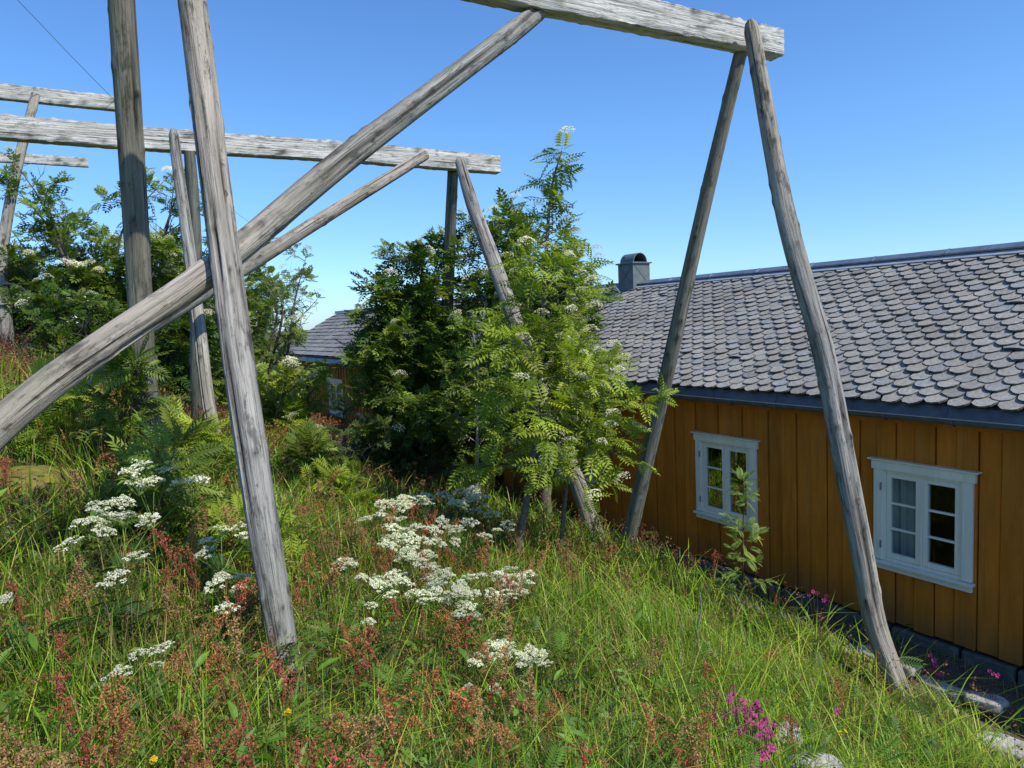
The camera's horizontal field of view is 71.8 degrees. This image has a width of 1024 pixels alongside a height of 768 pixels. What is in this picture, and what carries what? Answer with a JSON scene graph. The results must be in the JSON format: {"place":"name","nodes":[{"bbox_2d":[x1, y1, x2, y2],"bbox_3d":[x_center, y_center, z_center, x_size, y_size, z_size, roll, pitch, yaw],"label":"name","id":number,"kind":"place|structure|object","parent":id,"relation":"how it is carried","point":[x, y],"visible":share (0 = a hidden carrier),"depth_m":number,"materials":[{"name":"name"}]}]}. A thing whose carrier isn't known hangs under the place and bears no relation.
{"place":"outdoors","nodes":[
{"label":"outdoors","id":0,"kind":"place"},
{"bbox_2d":[0,330,1023,767],"bbox_3d":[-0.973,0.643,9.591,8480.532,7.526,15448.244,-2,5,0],"label":"ground","id":1,"kind":"structure","parent":0,"point":[984,678],"depth_m":5.44,"materials":[{"name":"plant"}]},
{"bbox_2d":[14,747,59,767],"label":"sorrel","id":2,"kind":"object","parent":1,"relation":"on","point":[22,756],"visible":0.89,"depth_m":1.95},
{"bbox_2d":[0,721,79,767],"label":"sorrel","id":3,"kind":"object","parent":1,"relation":"on","point":[2,754],"visible":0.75,"depth_m":2.06,"materials":[{"name":"plant"}]},
{"bbox_2d":[0,465,81,511],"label":"rock","id":4,"kind":"object","parent":1,"relation":"on","point":[45,471],"visible":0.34,"depth_m":4.93,"materials":[{"name":"stone"}]},
{"bbox_2d":[0,592,86,680],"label":"umbel plant","id":5,"kind":"object","parent":1,"relation":"on","point":[4,597],"visible":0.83,"depth_m":3.21,"materials":[{"name":"green plant"}]},
{"bbox_2d":[0,152,88,167],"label":"drying rack","id":6,"kind":"object","parent":1,"relation":"on","point":[36,159],"visible":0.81,"depth_m":20.45,"materials":[{"name":"wood"}]},
{"bbox_2d":[9,582,82,704],"bbox_3d":[-2.028,1.144,3.075,0.362,0.543,0.120,-3,5,-10],"label":"sorrel","id":7,"kind":"object","parent":1,"relation":"on","point":[65,607],"visible":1,"depth_m":3.05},
{"bbox_2d":[0,352,107,459],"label":"fern","id":8,"kind":"object","parent":1,"relation":"on","point":[64,399],"visible":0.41,"depth_m":5.86,"materials":[{"name":"green plant"}]},
{"bbox_2d":[0,316,107,381],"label":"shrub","id":9,"kind":"object","parent":1,"relation":"on","point":[13,344],"visible":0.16,"depth_m":11.08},
{"bbox_2d":[0,239,111,351],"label":"rowan shrub","id":10,"kind":"object","parent":1,"relation":"on","point":[52,271],"visible":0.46,"depth_m":12.19,"materials":[{"name":"green plant"}]},
{"bbox_2d":[0,83,114,348],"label":"drying rack","id":11,"kind":"object","parent":1,"relation":"on","point":[33,97],"visible":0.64,"depth_m":12.51,"materials":[{"name":"grey wood"}]},
{"bbox_2d":[34,670,80,765],"bbox_3d":[-1.584,1.274,2.521,0.130,0.551,0.138,-2,5,0],"label":"sorrel","id":12,"kind":"object","parent":1,"relation":"on","point":[59,692],"visible":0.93,"depth_m":2.47,"materials":[{"name":"plant"}]},
{"bbox_2d":[49,630,80,719],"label":"sorrel","id":13,"kind":"object","parent":1,"relation":"on","point":[59,646],"visible":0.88,"depth_m":3.01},
{"bbox_2d":[61,555,106,674],"bbox_3d":[-2.052,1.157,3.426,0.225,0.643,0.156,-1,5,18],"label":"sorrel","id":14,"kind":"object","parent":1,"relation":"on","point":[81,582],"visible":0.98,"depth_m":3.44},
{"bbox_2d":[74,726,107,767],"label":"sorrel","id":15,"kind":"object","parent":1,"relation":"on","point":[84,751],"visible":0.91,"depth_m":2.22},
{"bbox_2d":[0,145,203,352],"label":"rowan shrub","id":16,"kind":"object","parent":1,"relation":"on","point":[59,240],"visible":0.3,"depth_m":12.47,"materials":[{"name":"green plant"}]},
{"bbox_2d":[79,703,131,767],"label":"sorrel","id":17,"kind":"object","parent":1,"relation":"on","point":[121,728],"visible":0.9,"depth_m":2.34,"materials":[{"name":"plant"}]},
{"bbox_2d":[51,535,161,658],"bbox_3d":[-2.037,1.126,3.549,0.448,0.772,0.462,-4,5,-20],"label":"umbel plant","id":18,"kind":"object","parent":1,"relation":"on","point":[110,603],"visible":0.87,"depth_m":3.53,"materials":[{"name":"green plant"}]},
{"bbox_2d":[0,279,221,417],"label":"rowan shrub","id":19,"kind":"object","parent":1,"relation":"on","point":[177,366],"visible":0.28,"depth_m":10.84,"materials":[{"name":"green plant"}]},
{"bbox_2d":[69,500,160,612],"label":"umbel plant","id":20,"kind":"object","parent":1,"relation":"on","point":[113,558],"visible":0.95,"depth_m":3.94,"materials":[{"name":"white plant"}]},
{"bbox_2d":[96,671,150,767],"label":"sorrel","id":21,"kind":"object","parent":1,"relation":"on","point":[114,701],"visible":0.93,"depth_m":2.43,"materials":[{"name":"plant"}]},
{"bbox_2d":[64,333,183,459],"bbox_3d":[-3.112,0.262,5.790,1.183,1.461,0.853,0,6,24],"label":"fern","id":22,"kind":"object","parent":1,"relation":"on","point":[122,366],"visible":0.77,"depth_m":5.67,"materials":[{"name":"green plant"}]},
{"bbox_2d":[96,568,180,671],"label":"umbel plant","id":23,"kind":"object","parent":1,"relation":"on","point":[121,602],"visible":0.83,"depth_m":3.55,"materials":[{"name":"green plant"}]},
{"bbox_2d":[87,640,207,747],"bbox_3d":[-1.476,1.350,2.906,0.394,0.528,0.419,3,7,44],"label":"umbel plant","id":24,"kind":"object","parent":1,"relation":"on","point":[132,687],"visible":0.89,"depth_m":2.94,"materials":[{"name":"green plant"}]},
{"bbox_2d":[86,402,229,545],"bbox_3d":[-2.469,0.703,5.078,1.064,1.142,0.968,2,7,39],"label":"fern","id":25,"kind":"object","parent":1,"relation":"on","point":[171,458],"visible":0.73,"depth_m":4.99,"materials":[{"name":"green plant"}]},
{"bbox_2d":[111,459,210,574],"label":"umbel plant","id":26,"kind":"object","parent":1,"relation":"on","point":[199,479],"visible":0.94,"depth_m":4.61,"materials":[{"name":"white plant"}]},
{"bbox_2d":[80,214,255,398],"bbox_3d":[-6.144,-1.411,13.199,2.764,3.816,2.284,0,6,27],"label":"rowan shrub","id":27,"kind":"object","parent":1,"relation":"on","point":[170,244],"visible":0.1,"depth_m":12.73,"materials":[{"name":"green plant"}]},
{"bbox_2d":[156,648,192,722],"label":"sorrel","id":28,"kind":"object","parent":1,"relation":"on","point":[180,662],"visible":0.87,"depth_m":3.00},
{"bbox_2d":[159,721,197,767],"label":"sorrel","id":29,"kind":"object","parent":1,"relation":"on","point":[174,728],"visible":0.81,"depth_m":2.37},
{"bbox_2d":[159,583,198,654],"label":"sorrel","id":30,"kind":"object","parent":1,"relation":"on","point":[166,600],"visible":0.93,"depth_m":3.65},
{"bbox_2d":[168,546,199,640],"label":"sorrel","id":31,"kind":"object","parent":1,"relation":"on","point":[192,559],"visible":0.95,"depth_m":3.99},
{"bbox_2d":[138,397,238,487],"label":"fern","id":32,"kind":"object","parent":1,"relation":"on","point":[209,433],"visible":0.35,"depth_m":6.62,"materials":[{"name":"green plant"}]},
{"bbox_2d":[160,711,229,767],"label":"sorrel","id":33,"kind":"object","parent":1,"relation":"on","point":[197,741],"visible":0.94,"depth_m":2.29,"materials":[{"name":"plant"}]},
{"bbox_2d":[85,229,314,400],"bbox_3d":[-7.163,-1.591,16.437,5.208,4.498,3.620,-2,5,0],"label":"rowan shrub","id":34,"kind":"object","parent":1,"relation":"on","point":[251,298],"visible":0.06,"depth_m":16.59,"materials":[{"name":"green plant"}]},
{"bbox_2d":[172,596,237,701],"bbox_3d":[-1.429,1.284,3.225,0.387,0.580,0.128,-5,6,-27],"label":"sorrel","id":35,"kind":"object","parent":1,"relation":"on","point":[215,629],"visible":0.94,"depth_m":3.22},
{"bbox_2d":[194,641,243,751],"bbox_3d":[-1.152,1.352,2.858,0.212,0.584,0.150,0,6,24],"label":"sorrel","id":36,"kind":"object","parent":1,"relation":"on","point":[219,659],"visible":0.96,"depth_m":2.88,"materials":[{"name":"plant"}]},
{"bbox_2d":[188,521,254,595],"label":"umbel plant","id":37,"kind":"object","parent":1,"relation":"on","point":[240,533],"visible":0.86,"depth_m":4.51,"materials":[{"name":"white plant"}]},
{"bbox_2d":[207,614,242,696],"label":"sorrel","id":38,"kind":"object","parent":1,"relation":"on","point":[237,637],"visible":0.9,"depth_m":3.37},
{"bbox_2d":[210,701,249,767],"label":"sorrel","id":39,"kind":"object","parent":1,"relation":"on","point":[243,714],"visible":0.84,"depth_m":2.56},
{"bbox_2d":[140,485,324,588],"bbox_3d":[-1.912,1.130,5.028,1.192,0.846,0.828,0,6,25],"label":"fern","id":40,"kind":"object","parent":1,"relation":"on","point":[284,525],"visible":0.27,"depth_m":4.97,"materials":[{"name":"green plant"}]},
{"bbox_2d":[204,571,261,671],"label":"umbel plant","id":41,"kind":"object","parent":1,"relation":"on","point":[221,580],"visible":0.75,"depth_m":3.89,"materials":[{"name":"green plant"}]},
{"bbox_2d":[220,724,265,767],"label":"sorrel","id":42,"kind":"object","parent":1,"relation":"on","point":[241,759],"visible":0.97,"depth_m":2.25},
{"bbox_2d":[231,577,259,662],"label":"sorrel","id":43,"kind":"object","parent":1,"relation":"on","point":[241,588],"visible":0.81,"depth_m":3.79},
{"bbox_2d":[220,268,297,385],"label":"rowan shrub","id":44,"kind":"object","parent":1,"relation":"on","point":[268,331],"visible":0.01,"depth_m":20.52,"materials":[{"name":"green plant"}]},
{"bbox_2d":[209,242,325,426],"bbox_3d":[-5.502,-0.805,15.028,3.104,4.422,2.170,-2,5,0],"label":"rowan shrub","id":45,"kind":"object","parent":1,"relation":"on","point":[293,332],"visible":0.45,"depth_m":14.64,"materials":[{"name":"green plant"}]},
{"bbox_2d":[218,355,338,451],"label":"rowan shrub","id":46,"kind":"object","parent":1,"relation":"on","point":[286,405],"visible":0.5,"depth_m":11.75,"materials":[{"name":"green plant"}]},
{"bbox_2d":[254,643,308,746],"bbox_3d":[-0.990,1.423,3.063,0.192,0.603,0.169,0,6,27],"label":"sorrel","id":47,"kind":"object","parent":1,"relation":"on","point":[284,679],"visible":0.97,"depth_m":3.06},
{"bbox_2d":[277,736,309,767],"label":"sorrel","id":48,"kind":"object","parent":1,"relation":"on","point":[296,753],"visible":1,"depth_m":2.33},
{"bbox_2d":[0,114,602,542],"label":"drying rack","id":49,"kind":"object","parent":1,"relation":"on","point":[398,160],"visible":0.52,"depth_m":8.95,"materials":[{"name":"grey wood"}]},
{"bbox_2d":[274,416,345,485],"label":"fern","id":50,"kind":"object","parent":1,"relation":"on","point":[314,439],"visible":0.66,"depth_m":8.60,"materials":[{"name":"green plant"}]},
{"bbox_2d":[284,454,384,512],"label":"fern","id":51,"kind":"object","parent":1,"relation":"on","point":[339,478],"visible":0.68,"depth_m":7.91,"materials":[{"name":"green plant"}]},
{"bbox_2d":[320,709,371,750],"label":"sorrel","id":52,"kind":"object","parent":1,"relation":"on","point":[330,724],"visible":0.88,"depth_m":2.65,"materials":[{"name":"plant"}]},
{"bbox_2d":[323,738,371,767],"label":"sorrel","id":53,"kind":"object","parent":1,"relation":"on","point":[334,757],"visible":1,"depth_m":1.99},
{"bbox_2d":[343,711,385,767],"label":"sorrel","id":54,"kind":"object","parent":1,"relation":"on","point":[366,736],"visible":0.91,"depth_m":2.49,"materials":[{"name":"plant"}]},
{"bbox_2d":[352,625,379,718],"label":"sorrel","id":55,"kind":"object","parent":1,"relation":"on","point":[365,645],"visible":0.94,"depth_m":3.50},
{"bbox_2d":[342,510,390,560],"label":"umbel plant","id":56,"kind":"object","parent":1,"relation":"on","point":[364,517],"visible":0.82,"depth_m":6.23,"materials":[{"name":"white plant"}]},
{"bbox_2d":[317,401,416,467],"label":"rowan shrub","id":57,"kind":"object","parent":1,"relation":"on","point":[349,407],"visible":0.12,"depth_m":13.49,"materials":[{"name":"green plant"}]},
{"bbox_2d":[345,617,406,666],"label":"umbel plant","id":58,"kind":"object","parent":1,"relation":"on","point":[368,619],"visible":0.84,"depth_m":4.23,"materials":[{"name":"green plant"}]},
{"bbox_2d":[329,557,426,631],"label":"umbel plant","id":59,"kind":"object","parent":1,"relation":"on","point":[375,586],"visible":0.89,"depth_m":4.77,"materials":[{"name":"white plant"}]},
{"bbox_2d":[0,356,786,616],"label":"sorrel drift","id":60,"kind":"object","parent":1,"relation":"on","point":[435,513],"visible":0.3,"depth_m":7.05,"materials":[{"name":"plant"}]},
{"bbox_2d":[317,413,469,494],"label":"rowan shrub","id":61,"kind":"object","parent":1,"relation":"on","point":[423,462],"visible":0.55,"depth_m":10.74,"materials":[{"name":"green plant"}]},
{"bbox_2d":[374,498,423,541],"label":"umbel plant","id":62,"kind":"object","parent":1,"relation":"on","point":[396,503],"visible":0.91,"depth_m":6.87,"materials":[{"name":"white plant"}]},
{"bbox_2d":[375,685,436,767],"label":"sorrel","id":63,"kind":"object","parent":1,"relation":"on","point":[385,705],"visible":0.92,"depth_m":2.76,"materials":[{"name":"plant"}]},
{"bbox_2d":[379,515,435,570],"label":"umbel plant","id":64,"kind":"object","parent":1,"relation":"on","point":[405,536],"visible":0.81,"depth_m":5.99,"materials":[{"name":"white plant"}]},
{"bbox_2d":[377,538,439,607],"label":"umbel plant","id":65,"kind":"object","parent":1,"relation":"on","point":[392,544],"visible":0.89,"depth_m":5.46,"materials":[{"name":"white plant"}]},
{"bbox_2d":[397,664,442,736],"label":"sorrel","id":66,"kind":"object","parent":1,"relation":"on","point":[434,675],"visible":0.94,"depth_m":3.15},
{"bbox_2d":[396,492,444,540],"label":"umbel plant","id":67,"kind":"object","parent":1,"relation":"on","point":[426,499],"visible":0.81,"depth_m":7.32,"materials":[{"name":"white plant"}]},
{"bbox_2d":[311,186,541,480],"bbox_3d":[-1.139,-0.453,11.516,4.120,5.165,2.757,-2,5,0],"label":"rowan tree","id":68,"kind":"object","parent":1,"relation":"on","point":[403,364],"visible":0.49,"depth_m":11.01,"materials":[{"name":"green plant"}]},
{"bbox_2d":[274,286,592,500],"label":"brown house","id":69,"kind":"structure","parent":1,"relation":"on","point":[321,344],"depth_m":23.71,"materials":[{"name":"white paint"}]},
{"bbox_2d":[328,377,344,417],"bbox_3d":[-5.627,0.426,22.779,0.420,1.220,1.510,-6,6,-32],"label":"window","id":70,"kind":"structure","parent":69,"relation":"in","point":[334,381],"depth_m":22.78,"materials":[{"name":"white paint"}]},
{"bbox_2d":[412,580,481,649],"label":"umbel plant","id":71,"kind":"object","parent":1,"relation":"on","point":[454,597],"visible":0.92,"depth_m":4.74,"materials":[{"name":"white plant"}]},
{"bbox_2d":[438,622,461,687],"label":"sorrel","id":72,"kind":"object","parent":1,"relation":"on","point":[459,629],"visible":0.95,"depth_m":4.09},
{"bbox_2d":[416,562,487,614],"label":"umbel plant","id":73,"kind":"object","parent":1,"relation":"on","point":[445,575],"visible":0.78,"depth_m":5.19,"materials":[{"name":"white plant"}]},
{"bbox_2d":[0,0,911,702],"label":"drying rack","id":74,"kind":"object","parent":1,"relation":"on","point":[232,248],"visible":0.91,"depth_m":5.25,"materials":[{"name":"grey wood"}]},
{"bbox_2d":[436,490,482,527],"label":"umbel plant","id":75,"kind":"object","parent":1,"relation":"on","point":[453,501],"visible":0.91,"depth_m":8.00,"materials":[{"name":"white plant"}]},
{"bbox_2d":[448,687,484,744],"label":"sorrel","id":76,"kind":"object","parent":1,"relation":"on","point":[467,705],"visible":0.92,"depth_m":2.98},
{"bbox_2d":[435,515,501,580],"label":"umbel plant","id":77,"kind":"object","parent":1,"relation":"on","point":[452,530],"visible":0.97,"depth_m":6.63,"materials":[{"name":"white plant"}]},
{"bbox_2d":[429,311,510,519],"bbox_3d":[-0.514,0.573,9.743,1.239,3.174,1.204,2,7,44],"label":"rowan tree","id":78,"kind":"object","parent":1,"relation":"on","point":[456,383],"visible":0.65,"depth_m":9.60,"materials":[{"name":"green plant"}]},
{"bbox_2d":[451,484,490,528],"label":"umbel plant","id":79,"kind":"object","parent":1,"relation":"on","point":[465,492],"visible":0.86,"depth_m":8.65,"materials":[{"name":"white plant"}]},
{"bbox_2d":[433,682,510,732],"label":"umbel plant","id":80,"kind":"object","parent":1,"relation":"on","point":[445,700],"visible":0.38,"depth_m":3.57,"materials":[{"name":"green plant"}]},
{"bbox_2d":[470,688,507,763],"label":"sorrel","id":81,"kind":"object","parent":1,"relation":"on","point":[479,703],"visible":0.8,"depth_m":2.94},
{"bbox_2d":[462,587,527,641],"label":"umbel plant","id":82,"kind":"object","parent":1,"relation":"on","point":[483,617],"visible":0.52,"depth_m":5.13,"materials":[{"name":"green plant"}]},
{"bbox_2d":[481,577,509,659],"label":"sorrel","id":83,"kind":"object","parent":1,"relation":"on","point":[499,600],"visible":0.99,"depth_m":4.59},
{"bbox_2d":[478,503,515,556],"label":"umbel plant","id":84,"kind":"object","parent":1,"relation":"on","point":[506,527],"visible":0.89,"depth_m":7.51,"materials":[{"name":"white plant"}]},
{"bbox_2d":[0,357,1004,767],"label":"feathery undergrowth","id":85,"kind":"object","parent":1,"relation":"on","point":[558,757],"visible":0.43,"depth_m":3.81,"materials":[{"name":"green plant"}]},
{"bbox_2d":[0,361,1010,767],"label":"broad leaf undergrowth","id":86,"kind":"object","parent":1,"relation":"on","point":[232,707],"visible":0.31,"depth_m":3.47,"materials":[{"name":"plant"}]},
{"bbox_2d":[467,638,550,700],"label":"umbel plant","id":87,"kind":"object","parent":1,"relation":"on","point":[523,657],"visible":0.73,"depth_m":4.16,"materials":[{"name":"white plant"}]},
{"bbox_2d":[0,325,1023,767],"bbox_3d":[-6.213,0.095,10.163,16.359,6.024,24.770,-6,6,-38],"label":"meadow grass","id":88,"kind":"structure","parent":1,"relation":"on","point":[586,623],"depth_m":4.54,"materials":[{"name":"plant"}]},
{"bbox_2d":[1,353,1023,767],"bbox_3d":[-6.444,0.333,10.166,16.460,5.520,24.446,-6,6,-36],"label":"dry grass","id":89,"kind":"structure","parent":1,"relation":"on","point":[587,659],"depth_m":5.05,"materials":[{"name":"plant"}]},
{"bbox_2d":[490,566,538,620],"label":"umbel plant","id":90,"kind":"object","parent":1,"relation":"on","point":[527,582],"visible":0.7,"depth_m":5.52,"materials":[{"name":"white plant"}]},
{"bbox_2d":[499,667,536,762],"bbox_3d":[0.041,1.632,3.280,0.195,0.603,0.181,-2,5,0],"label":"sorrel","id":91,"kind":"object","parent":1,"relation":"on","point":[531,687],"visible":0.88,"depth_m":3.27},
{"bbox_2d":[501,689,568,762],"bbox_3d":[0.159,1.675,3.283,0.406,0.607,0.134,-4,5,-15],"label":"sorrel","id":92,"kind":"object","parent":1,"relation":"on","point":[512,697],"visible":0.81,"depth_m":3.26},
{"bbox_2d":[446,126,632,570],"bbox_3d":[0.260,-0.192,7.175,1.810,4.816,2.007,0,6,29],"label":"rowan tree","id":93,"kind":"object","parent":1,"relation":"on","point":[538,329],"visible":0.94,"depth_m":7.08,"materials":[{"name":"green plant"}]},
{"bbox_2d":[469,201,624,523],"bbox_3d":[0.527,-0.244,10.764,2.264,4.931,1.809,1,6,34],"label":"rowan tree","id":94,"kind":"object","parent":1,"relation":"on","point":[592,312],"visible":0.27,"depth_m":10.48,"materials":[{"name":"green plant"}]},
{"bbox_2d":[520,649,586,716],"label":"umbel plant","id":95,"kind":"object","parent":1,"relation":"on","point":[540,660],"visible":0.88,"depth_m":4.03,"materials":[{"name":"green plant"}]},
{"bbox_2d":[498,337,678,563],"bbox_3d":[0.845,0.831,7.619,1.700,2.725,1.455,2,7,38],"label":"rowan tree","id":96,"kind":"object","parent":1,"relation":"on","point":[607,423],"visible":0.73,"depth_m":7.35,"materials":[{"name":"green plant"}]},
{"bbox_2d":[623,634,667,707],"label":"sorrel","id":97,"kind":"object","parent":1,"relation":"on","point":[658,655],"visible":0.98,"depth_m":3.93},
{"bbox_2d":[641,702,688,763],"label":"sorrel","id":98,"kind":"object","parent":1,"relation":"on","point":[649,724],"visible":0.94,"depth_m":3.12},
{"bbox_2d":[677,714,721,767],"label":"sorrel","id":99,"kind":"object","parent":1,"relation":"on","point":[688,738],"visible":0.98,"depth_m":3.05,"materials":[{"name":"plant"}]},
{"bbox_2d":[714,467,776,606],"bbox_3d":[2.453,1.645,7.474,0.581,1.526,0.631,1,6,37],"label":"rowan sapling","id":100,"kind":"object","parent":1,"relation":"on","point":[743,496],"visible":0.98,"depth_m":7.46,"materials":[{"name":"green plant"}]},
{"bbox_2d":[728,685,774,767],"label":"campion","id":101,"kind":"object","parent":1,"relation":"on","point":[760,727],"visible":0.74,"depth_m":3.65,"materials":[{"name":"pink plant"}]},
{"bbox_2d":[502,241,1023,688],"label":"ochre house","id":102,"kind":"structure","parent":1,"relation":"on","point":[929,348],"depth_m":8.35,"materials":[{"name":"paint"}]},
{"bbox_2d":[690,431,759,532],"bbox_3d":[2.857,1.273,9.395,0.244,1.199,1.120,-6,6,-32],"label":"window","id":103,"kind":"structure","parent":102,"relation":"in","point":[715,454],"depth_m":9.40,"materials":[{"name":"white paint"}]},
{"bbox_2d":[867,456,981,592],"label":"window","id":104,"kind":"structure","parent":102,"relation":"in","point":[923,515],"depth_m":7.39,"materials":[{"name":"white paint"}]},
{"bbox_2d":[783,752,843,767],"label":"rock","id":105,"kind":"object","parent":1,"relation":"on","point":[832,757],"visible":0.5,"depth_m":3.68,"materials":[{"name":"stone"}]},
{"bbox_2d":[915,675,965,703],"bbox_3d":[3.791,2.691,6.244,0.168,0.092,0.444,-6,6,-33],"label":"kerb stone","id":106,"kind":"object","parent":1,"relation":"on","point":[939,691],"visible":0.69,"depth_m":6.19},
{"bbox_2d":[963,690,1009,713],"bbox_3d":[3.976,2.661,5.939,0.322,0.096,0.216,2,7,43],"label":"kerb stone","id":107,"kind":"object","parent":1,"relation":"on","point":[1002,702],"visible":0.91,"depth_m":5.88,"materials":[{"name":"stone"}]},
{"bbox_2d":[974,731,1023,762],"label":"paving stone","id":108,"kind":"object","parent":1,"relation":"on","point":[1012,743],"visible":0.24,"depth_m":5.26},
{"bbox_2d":[0,0,1023,330],"label":"sky","id":109,"kind":"structure","parent":0,"point":[900,123],"materials":[{"name":"blue"}]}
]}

